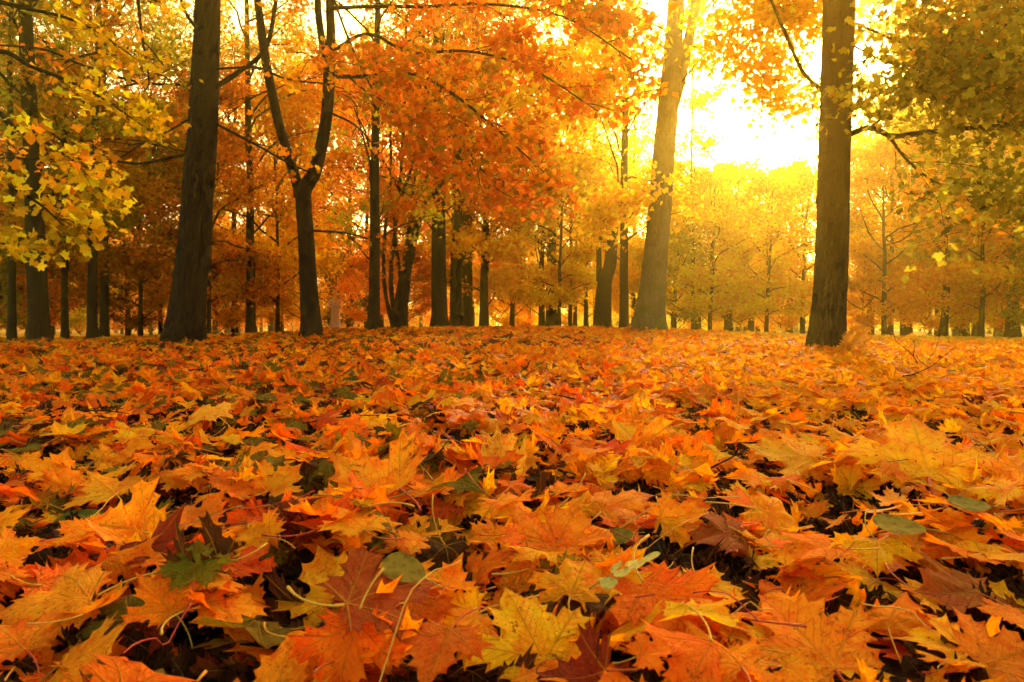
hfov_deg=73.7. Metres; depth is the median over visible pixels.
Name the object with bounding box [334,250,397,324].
bush
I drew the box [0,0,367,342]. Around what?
maple tree
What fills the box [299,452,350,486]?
fallen maple leaf
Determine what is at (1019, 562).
fallen maple leaf
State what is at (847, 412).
fallen maple leaf
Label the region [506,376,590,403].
fallen twig
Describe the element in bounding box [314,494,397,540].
fallen maple leaf
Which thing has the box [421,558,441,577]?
fallen maple leaf
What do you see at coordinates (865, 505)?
fallen maple leaf
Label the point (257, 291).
maple tree
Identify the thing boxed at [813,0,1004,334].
maple tree
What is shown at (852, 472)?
fallen maple leaf
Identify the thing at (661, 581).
fallen maple leaf
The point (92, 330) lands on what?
maple tree
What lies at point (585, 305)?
maple tree
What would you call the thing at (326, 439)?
fallen maple leaf
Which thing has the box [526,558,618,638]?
fallen maple leaf
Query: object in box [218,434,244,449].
fallen maple leaf
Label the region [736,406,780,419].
fallen maple leaf
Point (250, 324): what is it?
maple tree
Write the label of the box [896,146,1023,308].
maple tree
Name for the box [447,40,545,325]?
maple tree
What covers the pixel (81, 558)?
fallen maple leaf
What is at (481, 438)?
fallen maple leaf
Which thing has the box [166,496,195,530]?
fallen maple leaf
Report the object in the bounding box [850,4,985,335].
maple tree
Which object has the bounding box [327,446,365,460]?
fallen maple leaf
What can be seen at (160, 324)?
maple tree
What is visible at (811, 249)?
maple tree
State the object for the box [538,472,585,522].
fallen maple leaf
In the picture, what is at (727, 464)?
fallen maple leaf
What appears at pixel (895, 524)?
oval leaf
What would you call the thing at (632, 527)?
fallen maple leaf
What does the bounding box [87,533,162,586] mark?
fallen maple leaf
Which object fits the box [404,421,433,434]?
fallen maple leaf
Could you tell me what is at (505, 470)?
fallen maple leaf
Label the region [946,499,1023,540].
fallen maple leaf
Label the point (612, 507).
fallen maple leaf
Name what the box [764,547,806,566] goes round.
fallen maple leaf
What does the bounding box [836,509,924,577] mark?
fallen maple leaf
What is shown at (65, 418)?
fallen maple leaf
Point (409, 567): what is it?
oval leaf
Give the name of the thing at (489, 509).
fallen maple leaf
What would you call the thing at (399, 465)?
fallen maple leaf
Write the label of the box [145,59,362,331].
maple tree
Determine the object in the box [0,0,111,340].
maple tree
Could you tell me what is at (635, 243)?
maple tree
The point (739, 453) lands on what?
fallen twig
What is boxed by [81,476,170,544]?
fallen maple leaf
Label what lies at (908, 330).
maple tree
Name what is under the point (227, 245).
bush
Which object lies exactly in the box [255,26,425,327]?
maple tree
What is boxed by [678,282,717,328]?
bush
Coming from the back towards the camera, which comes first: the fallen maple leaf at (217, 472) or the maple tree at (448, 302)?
the maple tree at (448, 302)
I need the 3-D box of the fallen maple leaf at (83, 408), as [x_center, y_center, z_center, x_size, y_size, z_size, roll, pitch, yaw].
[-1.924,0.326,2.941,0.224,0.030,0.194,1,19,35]
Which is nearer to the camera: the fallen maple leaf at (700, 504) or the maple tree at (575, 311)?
the fallen maple leaf at (700, 504)
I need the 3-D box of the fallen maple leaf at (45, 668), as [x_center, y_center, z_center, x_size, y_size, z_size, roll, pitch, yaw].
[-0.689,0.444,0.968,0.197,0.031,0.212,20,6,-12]
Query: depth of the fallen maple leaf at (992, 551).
1.25 m
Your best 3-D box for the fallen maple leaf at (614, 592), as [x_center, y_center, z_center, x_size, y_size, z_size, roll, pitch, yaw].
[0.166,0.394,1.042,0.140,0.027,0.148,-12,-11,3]
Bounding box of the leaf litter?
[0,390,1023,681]
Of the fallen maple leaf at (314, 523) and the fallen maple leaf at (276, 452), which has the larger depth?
the fallen maple leaf at (276, 452)
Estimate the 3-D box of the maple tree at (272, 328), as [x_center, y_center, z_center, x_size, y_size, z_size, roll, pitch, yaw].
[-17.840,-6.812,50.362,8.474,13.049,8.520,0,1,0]
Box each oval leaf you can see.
[53,509,102,522]
[342,377,368,389]
[381,552,442,588]
[610,528,644,543]
[872,514,949,534]
[947,496,1008,510]
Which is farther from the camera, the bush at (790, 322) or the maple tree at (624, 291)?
the bush at (790, 322)
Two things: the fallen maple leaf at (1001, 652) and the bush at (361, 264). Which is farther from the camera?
the bush at (361, 264)
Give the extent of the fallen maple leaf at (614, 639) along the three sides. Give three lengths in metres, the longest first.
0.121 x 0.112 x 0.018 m
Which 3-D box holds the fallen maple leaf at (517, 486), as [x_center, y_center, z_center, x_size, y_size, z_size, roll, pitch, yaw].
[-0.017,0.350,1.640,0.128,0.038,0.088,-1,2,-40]
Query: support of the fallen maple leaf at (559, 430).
on the leaf litter
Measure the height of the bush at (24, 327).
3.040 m
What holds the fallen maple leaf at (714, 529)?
on the leaf litter
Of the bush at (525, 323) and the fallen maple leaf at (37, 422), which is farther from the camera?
the bush at (525, 323)
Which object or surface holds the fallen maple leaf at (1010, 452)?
on the leaf litter
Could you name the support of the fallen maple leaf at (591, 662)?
on the fallen leaves
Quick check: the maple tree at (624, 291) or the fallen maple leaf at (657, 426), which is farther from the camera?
the maple tree at (624, 291)
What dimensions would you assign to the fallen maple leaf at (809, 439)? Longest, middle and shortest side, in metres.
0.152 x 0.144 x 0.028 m
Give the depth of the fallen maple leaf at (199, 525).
1.46 m
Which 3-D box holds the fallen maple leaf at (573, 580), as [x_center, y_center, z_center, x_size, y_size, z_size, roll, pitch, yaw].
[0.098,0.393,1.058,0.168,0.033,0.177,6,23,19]
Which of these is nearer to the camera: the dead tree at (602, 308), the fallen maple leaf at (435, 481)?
the fallen maple leaf at (435, 481)
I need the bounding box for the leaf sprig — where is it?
[588,551,659,589]
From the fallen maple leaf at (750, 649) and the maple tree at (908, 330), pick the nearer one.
the fallen maple leaf at (750, 649)
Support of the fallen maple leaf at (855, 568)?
on the leaf litter
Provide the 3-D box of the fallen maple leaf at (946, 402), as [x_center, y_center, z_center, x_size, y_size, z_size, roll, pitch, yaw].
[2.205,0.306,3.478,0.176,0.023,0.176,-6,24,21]
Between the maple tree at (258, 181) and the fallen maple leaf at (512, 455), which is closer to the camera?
the fallen maple leaf at (512, 455)
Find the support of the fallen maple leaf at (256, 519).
on the leaf litter
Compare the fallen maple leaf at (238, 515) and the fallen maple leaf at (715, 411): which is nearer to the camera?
the fallen maple leaf at (238, 515)
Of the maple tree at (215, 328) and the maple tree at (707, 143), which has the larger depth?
the maple tree at (215, 328)
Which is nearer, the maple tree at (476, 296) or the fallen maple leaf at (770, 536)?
the fallen maple leaf at (770, 536)
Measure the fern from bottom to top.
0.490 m
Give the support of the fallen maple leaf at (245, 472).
on the fallen maple leaf at (275, 462)
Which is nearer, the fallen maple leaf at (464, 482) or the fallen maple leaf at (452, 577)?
the fallen maple leaf at (452, 577)
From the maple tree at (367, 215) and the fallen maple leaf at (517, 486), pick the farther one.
the maple tree at (367, 215)
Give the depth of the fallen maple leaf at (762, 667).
0.85 m
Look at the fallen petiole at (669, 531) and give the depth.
1.37 m
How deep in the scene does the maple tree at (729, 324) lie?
26.16 m
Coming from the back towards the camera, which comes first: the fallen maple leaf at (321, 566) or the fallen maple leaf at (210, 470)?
the fallen maple leaf at (210, 470)
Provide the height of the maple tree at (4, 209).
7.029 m
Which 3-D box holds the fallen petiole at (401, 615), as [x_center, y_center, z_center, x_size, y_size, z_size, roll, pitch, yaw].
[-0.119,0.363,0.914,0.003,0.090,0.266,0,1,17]
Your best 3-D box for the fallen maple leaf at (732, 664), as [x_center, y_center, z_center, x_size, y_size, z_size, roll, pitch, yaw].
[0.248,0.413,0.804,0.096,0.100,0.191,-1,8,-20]
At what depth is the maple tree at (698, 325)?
26.01 m
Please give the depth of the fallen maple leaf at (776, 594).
1.07 m
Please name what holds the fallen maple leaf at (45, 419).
on the fallen leaves
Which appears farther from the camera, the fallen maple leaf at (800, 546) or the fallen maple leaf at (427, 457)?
the fallen maple leaf at (427, 457)
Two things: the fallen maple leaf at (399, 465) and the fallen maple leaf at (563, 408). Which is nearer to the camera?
the fallen maple leaf at (399, 465)
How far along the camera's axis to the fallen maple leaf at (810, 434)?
2.76 m
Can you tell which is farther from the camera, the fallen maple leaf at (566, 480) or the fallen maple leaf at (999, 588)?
the fallen maple leaf at (566, 480)
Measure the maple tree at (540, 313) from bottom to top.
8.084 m
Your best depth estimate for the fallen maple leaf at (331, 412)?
3.14 m
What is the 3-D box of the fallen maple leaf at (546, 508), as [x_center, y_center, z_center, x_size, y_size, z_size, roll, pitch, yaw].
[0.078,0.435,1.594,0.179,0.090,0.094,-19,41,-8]
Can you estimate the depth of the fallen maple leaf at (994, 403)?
3.61 m
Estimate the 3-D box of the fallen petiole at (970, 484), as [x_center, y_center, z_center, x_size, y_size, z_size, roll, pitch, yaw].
[1.062,0.342,1.582,0.002,0.076,0.184,0,1,-3]
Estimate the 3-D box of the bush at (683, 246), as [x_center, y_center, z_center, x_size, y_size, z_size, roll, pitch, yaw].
[5.566,-2.303,23.873,3.740,3.749,2.948,-1,2,-44]
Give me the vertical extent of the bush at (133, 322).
3.040 m
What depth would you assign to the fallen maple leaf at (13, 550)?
1.14 m
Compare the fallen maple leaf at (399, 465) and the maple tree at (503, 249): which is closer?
the fallen maple leaf at (399, 465)
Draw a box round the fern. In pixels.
[836,325,872,353]
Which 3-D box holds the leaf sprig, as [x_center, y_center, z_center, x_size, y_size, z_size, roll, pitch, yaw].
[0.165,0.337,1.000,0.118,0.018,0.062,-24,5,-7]
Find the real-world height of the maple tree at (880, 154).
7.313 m
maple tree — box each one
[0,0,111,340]
[0,0,174,339]
[0,0,175,338]
[0,0,191,271]
[0,0,221,297]
[0,0,227,340]
[0,0,254,336]
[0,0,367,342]
[0,18,61,223]
[0,35,127,304]
[0,68,146,337]
[0,186,23,312]
[4,137,176,335]
[47,86,244,335]
[74,55,303,333]
[89,61,177,334]
[114,0,352,332]
[121,245,171,334]
[142,0,335,332]
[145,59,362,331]
[157,195,231,312]
[212,114,245,333]
[215,37,358,330]
[216,120,244,332]
[216,165,294,331]
[218,0,682,340]
[237,112,298,330]
[237,184,357,323]
[254,0,468,333]
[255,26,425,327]
[282,15,445,327]
[290,0,560,326]
[293,216,357,319]
[312,40,421,327]
[313,60,430,301]
[333,0,615,310]
[353,0,562,325]
[353,125,448,286]
[357,0,589,326]
[360,0,479,328]
[383,43,584,326]
[409,250,450,323]
[416,217,479,318]
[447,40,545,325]
[448,147,577,325]
[462,124,607,325]
[468,1,653,326]
[472,0,901,332]
[475,138,619,325]
[489,252,545,323]
[507,227,546,324]
[513,0,721,327]
[523,0,644,326]
[527,41,654,321]
[527,100,591,288]
[529,143,648,326]
[544,100,610,325]
[556,102,651,290]
[556,247,591,325]
[564,215,644,317]
[601,0,689,319]
[611,268,667,322]
[617,157,757,328]
[630,184,718,326]
[646,154,774,329]
[649,1,755,329]
[668,185,775,329]
[672,152,809,330]
[693,161,781,318]
[714,160,815,331]
[715,183,809,331]
[716,244,777,331]
[721,271,756,331]
[722,262,756,330]
[749,173,850,332]
[754,153,901,333]
[770,0,1023,349]
[779,179,875,318]
[795,88,931,334]
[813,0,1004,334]
[813,135,997,335]
[849,101,941,335]
[849,160,940,335]
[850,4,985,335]
[852,27,1023,337]
[866,112,1022,336]
[869,116,1023,336]
[889,160,1022,335]
[895,84,996,335]
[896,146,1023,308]
[924,223,959,336]
[985,234,1003,336]
[987,305,1023,336]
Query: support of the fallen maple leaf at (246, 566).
on the fallen leaves
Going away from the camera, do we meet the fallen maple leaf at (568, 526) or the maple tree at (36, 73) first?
the fallen maple leaf at (568, 526)
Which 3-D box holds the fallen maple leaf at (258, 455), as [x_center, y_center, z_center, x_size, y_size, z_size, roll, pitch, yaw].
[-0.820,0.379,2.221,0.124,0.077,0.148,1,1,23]
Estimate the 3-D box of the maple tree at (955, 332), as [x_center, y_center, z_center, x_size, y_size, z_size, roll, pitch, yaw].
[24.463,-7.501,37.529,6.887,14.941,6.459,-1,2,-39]
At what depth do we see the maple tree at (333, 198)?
29.14 m
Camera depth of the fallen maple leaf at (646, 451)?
1.89 m
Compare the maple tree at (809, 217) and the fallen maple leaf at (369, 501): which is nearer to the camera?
the fallen maple leaf at (369, 501)
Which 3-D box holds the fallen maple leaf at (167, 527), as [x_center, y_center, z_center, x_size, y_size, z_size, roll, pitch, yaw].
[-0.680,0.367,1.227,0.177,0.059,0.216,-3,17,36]
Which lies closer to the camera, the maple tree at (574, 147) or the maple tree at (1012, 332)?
the maple tree at (1012, 332)
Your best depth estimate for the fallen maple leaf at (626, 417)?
2.70 m
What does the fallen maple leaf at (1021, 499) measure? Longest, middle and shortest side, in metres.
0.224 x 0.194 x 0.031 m
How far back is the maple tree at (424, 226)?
24.61 m
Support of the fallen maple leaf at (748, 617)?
on the leaf litter
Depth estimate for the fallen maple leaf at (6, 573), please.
1.11 m
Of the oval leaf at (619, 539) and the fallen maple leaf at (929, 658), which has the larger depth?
the oval leaf at (619, 539)
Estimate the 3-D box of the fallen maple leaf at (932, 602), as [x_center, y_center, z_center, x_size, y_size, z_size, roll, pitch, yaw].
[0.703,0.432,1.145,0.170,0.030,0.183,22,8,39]
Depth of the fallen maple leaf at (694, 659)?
0.78 m
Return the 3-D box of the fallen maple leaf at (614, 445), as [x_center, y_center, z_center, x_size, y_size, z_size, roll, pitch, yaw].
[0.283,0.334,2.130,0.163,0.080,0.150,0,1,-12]
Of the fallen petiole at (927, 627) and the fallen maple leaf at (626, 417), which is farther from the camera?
the fallen maple leaf at (626, 417)
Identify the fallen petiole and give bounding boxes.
[123,602,191,653]
[379,559,460,681]
[607,512,708,555]
[620,494,740,527]
[692,591,759,622]
[712,523,759,545]
[734,601,772,613]
[863,603,930,629]
[943,475,1000,495]
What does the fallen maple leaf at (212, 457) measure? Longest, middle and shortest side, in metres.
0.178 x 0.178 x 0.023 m
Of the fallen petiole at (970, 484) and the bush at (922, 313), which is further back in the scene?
the bush at (922, 313)
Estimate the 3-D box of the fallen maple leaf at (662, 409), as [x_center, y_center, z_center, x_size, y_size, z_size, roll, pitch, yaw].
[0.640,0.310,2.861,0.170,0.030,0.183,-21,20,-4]
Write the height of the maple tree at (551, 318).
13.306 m
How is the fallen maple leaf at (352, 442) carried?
on the leaf litter
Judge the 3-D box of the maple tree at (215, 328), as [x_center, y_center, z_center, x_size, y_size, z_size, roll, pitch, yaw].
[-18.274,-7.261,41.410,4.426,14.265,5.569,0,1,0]
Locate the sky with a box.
[1,0,982,325]
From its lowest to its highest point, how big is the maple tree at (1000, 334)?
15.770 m
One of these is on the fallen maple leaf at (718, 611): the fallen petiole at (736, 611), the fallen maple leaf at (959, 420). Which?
the fallen petiole at (736, 611)
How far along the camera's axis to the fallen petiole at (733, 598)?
0.87 m
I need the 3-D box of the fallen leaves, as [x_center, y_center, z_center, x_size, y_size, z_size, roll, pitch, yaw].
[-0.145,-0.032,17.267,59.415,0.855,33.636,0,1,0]
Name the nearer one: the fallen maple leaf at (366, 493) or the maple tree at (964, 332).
the fallen maple leaf at (366, 493)
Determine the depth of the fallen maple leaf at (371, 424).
2.62 m
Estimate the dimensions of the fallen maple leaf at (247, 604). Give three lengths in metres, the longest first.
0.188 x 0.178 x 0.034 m
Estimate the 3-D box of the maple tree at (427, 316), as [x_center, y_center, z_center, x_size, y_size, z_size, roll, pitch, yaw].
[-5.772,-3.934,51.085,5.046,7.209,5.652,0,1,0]
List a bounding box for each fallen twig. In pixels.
[51,406,128,418]
[303,406,400,423]
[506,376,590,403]
[697,436,770,475]
[871,346,955,381]
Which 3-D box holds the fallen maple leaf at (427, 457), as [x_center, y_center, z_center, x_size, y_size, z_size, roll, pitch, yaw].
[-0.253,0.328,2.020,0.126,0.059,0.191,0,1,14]
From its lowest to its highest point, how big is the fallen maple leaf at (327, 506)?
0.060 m
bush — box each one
[0,227,99,328]
[0,249,26,334]
[0,264,69,334]
[54,242,118,334]
[68,242,167,334]
[167,228,245,332]
[212,248,275,332]
[243,233,299,329]
[256,231,342,324]
[317,246,368,327]
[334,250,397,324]
[380,239,463,326]
[473,280,527,325]
[499,287,538,325]
[534,260,594,325]
[589,232,667,319]
[628,223,721,327]
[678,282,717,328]
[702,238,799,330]
[702,313,735,330]
[750,244,813,332]
[754,301,794,331]
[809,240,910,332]
[847,287,873,334]
[895,246,949,334]
[921,235,1000,334]
[977,243,1023,334]
[990,227,1023,328]
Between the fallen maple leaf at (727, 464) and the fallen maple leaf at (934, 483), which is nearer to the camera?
the fallen maple leaf at (934, 483)
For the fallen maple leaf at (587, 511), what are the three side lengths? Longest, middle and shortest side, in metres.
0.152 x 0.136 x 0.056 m
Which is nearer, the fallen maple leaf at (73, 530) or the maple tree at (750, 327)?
the fallen maple leaf at (73, 530)
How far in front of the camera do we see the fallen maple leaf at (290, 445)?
2.00 m
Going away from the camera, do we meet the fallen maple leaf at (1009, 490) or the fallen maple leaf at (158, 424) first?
the fallen maple leaf at (1009, 490)
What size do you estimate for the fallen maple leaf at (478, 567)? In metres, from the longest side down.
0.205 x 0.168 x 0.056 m
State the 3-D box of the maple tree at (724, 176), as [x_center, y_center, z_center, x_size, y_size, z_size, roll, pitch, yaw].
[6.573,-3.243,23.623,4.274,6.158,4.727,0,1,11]
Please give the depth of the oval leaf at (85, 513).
1.65 m
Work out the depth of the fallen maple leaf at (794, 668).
0.83 m
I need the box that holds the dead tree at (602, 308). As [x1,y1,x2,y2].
[593,221,617,327]
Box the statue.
[327,291,342,327]
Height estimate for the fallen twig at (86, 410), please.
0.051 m
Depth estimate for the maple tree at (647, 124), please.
29.23 m
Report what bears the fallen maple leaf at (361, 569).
on the fallen maple leaf at (439, 643)
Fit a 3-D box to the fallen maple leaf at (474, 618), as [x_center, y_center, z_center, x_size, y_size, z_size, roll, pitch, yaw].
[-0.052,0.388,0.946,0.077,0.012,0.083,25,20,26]
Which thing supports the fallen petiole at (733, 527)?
on the leaf litter
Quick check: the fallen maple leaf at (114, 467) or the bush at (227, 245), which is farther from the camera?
the bush at (227, 245)
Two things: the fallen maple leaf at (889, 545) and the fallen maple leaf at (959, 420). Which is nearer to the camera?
the fallen maple leaf at (889, 545)
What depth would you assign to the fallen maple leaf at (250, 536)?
1.24 m
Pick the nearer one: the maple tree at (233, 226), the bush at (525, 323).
the maple tree at (233, 226)
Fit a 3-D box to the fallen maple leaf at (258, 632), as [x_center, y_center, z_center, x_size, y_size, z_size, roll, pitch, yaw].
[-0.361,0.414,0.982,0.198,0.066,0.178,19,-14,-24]
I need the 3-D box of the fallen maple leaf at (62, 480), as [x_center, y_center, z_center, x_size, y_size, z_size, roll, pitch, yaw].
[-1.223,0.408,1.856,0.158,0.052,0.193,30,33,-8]
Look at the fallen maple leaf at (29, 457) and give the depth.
2.21 m
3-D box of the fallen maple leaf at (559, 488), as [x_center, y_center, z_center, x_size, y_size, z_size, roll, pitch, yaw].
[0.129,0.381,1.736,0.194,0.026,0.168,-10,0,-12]
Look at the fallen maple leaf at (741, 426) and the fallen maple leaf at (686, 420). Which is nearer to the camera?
the fallen maple leaf at (741, 426)
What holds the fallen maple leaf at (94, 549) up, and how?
on the leaf litter
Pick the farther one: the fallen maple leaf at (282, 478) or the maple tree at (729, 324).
the maple tree at (729, 324)
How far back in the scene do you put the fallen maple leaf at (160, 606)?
0.98 m
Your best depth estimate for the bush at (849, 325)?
35.65 m
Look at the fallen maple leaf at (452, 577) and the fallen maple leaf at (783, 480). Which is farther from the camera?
the fallen maple leaf at (783, 480)
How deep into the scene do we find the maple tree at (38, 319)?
15.83 m
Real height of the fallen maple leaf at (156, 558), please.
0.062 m
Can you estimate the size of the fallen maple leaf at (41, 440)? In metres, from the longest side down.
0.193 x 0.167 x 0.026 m
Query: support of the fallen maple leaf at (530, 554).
on the leaf litter
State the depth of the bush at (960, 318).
25.39 m
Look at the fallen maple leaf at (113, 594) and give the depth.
1.03 m
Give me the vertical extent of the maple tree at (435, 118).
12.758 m
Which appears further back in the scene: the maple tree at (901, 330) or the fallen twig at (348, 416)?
the maple tree at (901, 330)
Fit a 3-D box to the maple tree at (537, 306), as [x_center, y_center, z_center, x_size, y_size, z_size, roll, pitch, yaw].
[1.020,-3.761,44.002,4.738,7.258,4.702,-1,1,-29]
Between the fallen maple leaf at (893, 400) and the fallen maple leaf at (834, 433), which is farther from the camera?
the fallen maple leaf at (893, 400)
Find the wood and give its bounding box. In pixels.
[0,212,1023,333]
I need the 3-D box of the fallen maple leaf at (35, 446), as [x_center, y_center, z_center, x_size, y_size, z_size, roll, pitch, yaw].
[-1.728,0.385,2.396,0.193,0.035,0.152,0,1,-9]
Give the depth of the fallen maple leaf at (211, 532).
1.09 m
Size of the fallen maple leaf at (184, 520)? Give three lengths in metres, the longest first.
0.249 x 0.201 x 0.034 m
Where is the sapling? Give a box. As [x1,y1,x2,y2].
[890,332,946,365]
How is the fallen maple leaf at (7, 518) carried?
on the leaf litter
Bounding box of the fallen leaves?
[0,324,1023,681]
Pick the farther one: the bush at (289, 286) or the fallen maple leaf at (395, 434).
the bush at (289, 286)
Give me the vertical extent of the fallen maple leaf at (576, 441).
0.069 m
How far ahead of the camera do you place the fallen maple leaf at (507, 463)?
1.73 m
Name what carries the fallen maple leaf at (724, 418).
on the leaf litter
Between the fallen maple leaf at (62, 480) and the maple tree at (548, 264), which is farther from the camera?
the maple tree at (548, 264)
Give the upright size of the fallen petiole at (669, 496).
0.068 m
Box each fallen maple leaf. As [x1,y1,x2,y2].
[0,404,44,412]
[0,451,42,471]
[0,483,66,510]
[0,505,29,533]
[0,525,38,569]
[0,562,157,663]
[0,564,42,585]
[0,607,69,674]
[0,642,68,680]
[1,443,42,456]
[7,536,54,567]
[10,434,54,454]
[17,446,86,495]
[24,416,49,431]
[25,518,50,538]
[26,579,128,624]
[29,417,67,430]
[33,533,104,553]
[34,466,84,515]
[35,407,74,424]
[38,412,76,435]
[40,611,127,681]
[41,420,88,437]
[47,546,115,569]
[49,411,99,439]
[53,512,107,553]
[60,405,85,434]
[62,405,88,417]
[62,469,147,509]
[80,651,201,681]
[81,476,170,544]
[87,442,133,477]
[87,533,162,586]
[93,417,134,425]
[99,420,159,442]
[101,501,186,569]
[102,454,153,471]
[116,432,155,459]
[121,572,199,647]
[125,551,166,574]
[128,452,182,470]
[139,430,195,442]
[150,419,166,430]
[151,539,234,612]
[160,510,266,563]
[160,592,268,644]
[166,462,225,482]
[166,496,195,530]
[171,487,227,523]
[179,505,241,529]
[180,522,223,527]
[184,401,234,428]
[189,614,324,648]
[192,464,238,482]
[192,467,238,497]
[196,448,232,461]
[207,453,259,479]
[211,460,271,500]
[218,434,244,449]
[222,515,291,529]
[222,543,276,577]
[224,490,314,537]
[231,506,295,557]
[233,634,330,681]
[236,440,278,459]
[238,455,300,476]
[239,445,279,463]
[239,459,302,497]
[240,497,323,546]
[243,515,282,523]
[248,408,260,416]
[250,421,282,440]
[261,490,362,536]
[263,621,319,681]
[264,494,283,508]
[265,442,324,463]
[272,545,381,625]
[279,437,329,458]
[284,455,310,462]
[284,458,327,479]
[284,482,369,515]
[286,544,441,642]
[287,485,344,507]
[287,567,408,681]
[296,450,327,458]
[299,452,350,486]
[313,410,340,429]
[313,413,338,431]
[313,574,422,673]
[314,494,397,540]
[316,427,350,446]
[316,507,401,539]
[321,495,414,527]
[324,488,382,513]
[325,406,378,432]
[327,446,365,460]
[328,427,425,511]
[331,483,397,494]
[332,429,361,445]
[338,427,363,457]
[342,468,411,503]
[361,417,407,439]
[371,385,396,405]
[381,421,412,443]
[395,513,463,549]
[397,529,442,554]
[398,608,494,681]
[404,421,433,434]
[407,464,465,494]
[412,441,447,464]
[415,494,469,571]
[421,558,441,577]
[426,551,480,599]
[427,464,489,493]
[434,441,460,446]
[434,586,499,671]
[442,465,484,476]
[444,433,486,449]
[444,468,496,526]
[448,397,475,410]
[451,607,492,634]
[461,430,487,453]
[461,586,595,681]
[464,547,513,591]
[466,409,487,422]
[468,472,531,523]
[469,513,512,551]
[472,438,525,479]
[479,523,527,548]
[479,601,489,610]
[480,424,526,476]
[480,460,514,475]
[482,589,502,615]
[483,463,520,478]
[492,499,612,575]
[495,479,531,497]
[508,406,547,426]
[509,545,562,565]
[526,422,577,440]
[526,423,558,447]
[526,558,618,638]
[527,558,617,612]
[533,493,573,511]
[534,480,589,497]
[535,617,637,681]
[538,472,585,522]
[538,655,646,681]
[541,478,593,493]
[555,537,617,576]
[558,397,584,413]
[558,490,601,524]
[559,434,586,447]
[564,444,622,463]
[569,632,629,653]
[572,438,633,456]
[581,462,603,473]
[584,489,653,527]
[584,526,641,551]
[592,540,651,620]
[598,496,657,543]
[604,411,654,432]
[604,590,655,605]
[608,534,720,633]
[609,446,670,468]
[611,413,674,444]
[612,630,678,676]
[633,489,709,547]
[634,439,692,482]
[636,449,671,465]
[638,562,673,571]
[641,606,747,681]
[646,561,716,585]
[647,419,683,441]
[651,403,682,419]
[657,590,748,629]
[659,441,694,468]
[663,603,806,633]
[663,636,769,681]
[664,412,696,430]
[666,413,706,422]
[674,510,755,556]
[676,490,711,507]
[680,547,746,598]
[680,616,764,681]
[691,408,733,419]
[703,443,741,461]
[706,490,801,538]
[708,415,752,435]
[714,484,752,508]
[716,457,756,470]
[720,421,752,432]
[725,520,762,526]
[726,471,786,494]
[726,635,782,681]
[728,526,803,555]
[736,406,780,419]
[741,562,853,601]
[742,431,844,481]
[746,591,884,681]
[749,428,781,440]
[750,472,810,502]
[754,473,817,492]
[755,529,790,553]
[756,649,825,681]
[757,588,795,610]
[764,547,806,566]
[773,532,879,581]
[797,431,828,444]
[798,433,831,447]
[800,425,831,433]
[809,492,836,508]
[818,420,864,443]
[820,434,894,490]
[822,557,911,600]
[826,612,893,681]
[833,413,1003,524]
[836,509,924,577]
[839,404,856,418]
[848,428,887,444]
[852,497,895,514]
[865,591,936,663]
[866,486,932,505]
[875,457,919,486]
[878,395,902,406]
[885,563,956,615]
[890,613,986,671]
[904,469,948,494]
[911,551,1019,612]
[915,649,987,671]
[916,494,1014,535]
[920,531,1010,565]
[922,606,1023,681]
[930,393,962,407]
[941,416,976,432]
[941,536,1023,561]
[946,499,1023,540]
[960,443,973,448]
[963,475,1023,506]
[969,459,996,476]
[970,437,1023,481]
[972,431,1008,446]
[973,591,1023,625]
[981,399,1007,407]
[985,446,1018,455]
[987,579,1023,613]
[989,455,1023,479]
[999,496,1023,511]
[1000,544,1023,579]
[1001,436,1023,441]
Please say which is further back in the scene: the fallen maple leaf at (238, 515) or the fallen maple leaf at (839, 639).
the fallen maple leaf at (238, 515)
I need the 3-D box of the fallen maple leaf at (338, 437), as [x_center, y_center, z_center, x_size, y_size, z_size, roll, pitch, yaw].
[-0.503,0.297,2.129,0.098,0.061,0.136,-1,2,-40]
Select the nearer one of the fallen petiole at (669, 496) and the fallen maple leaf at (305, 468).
the fallen petiole at (669, 496)
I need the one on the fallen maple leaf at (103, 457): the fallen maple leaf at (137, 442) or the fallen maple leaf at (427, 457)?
the fallen maple leaf at (137, 442)

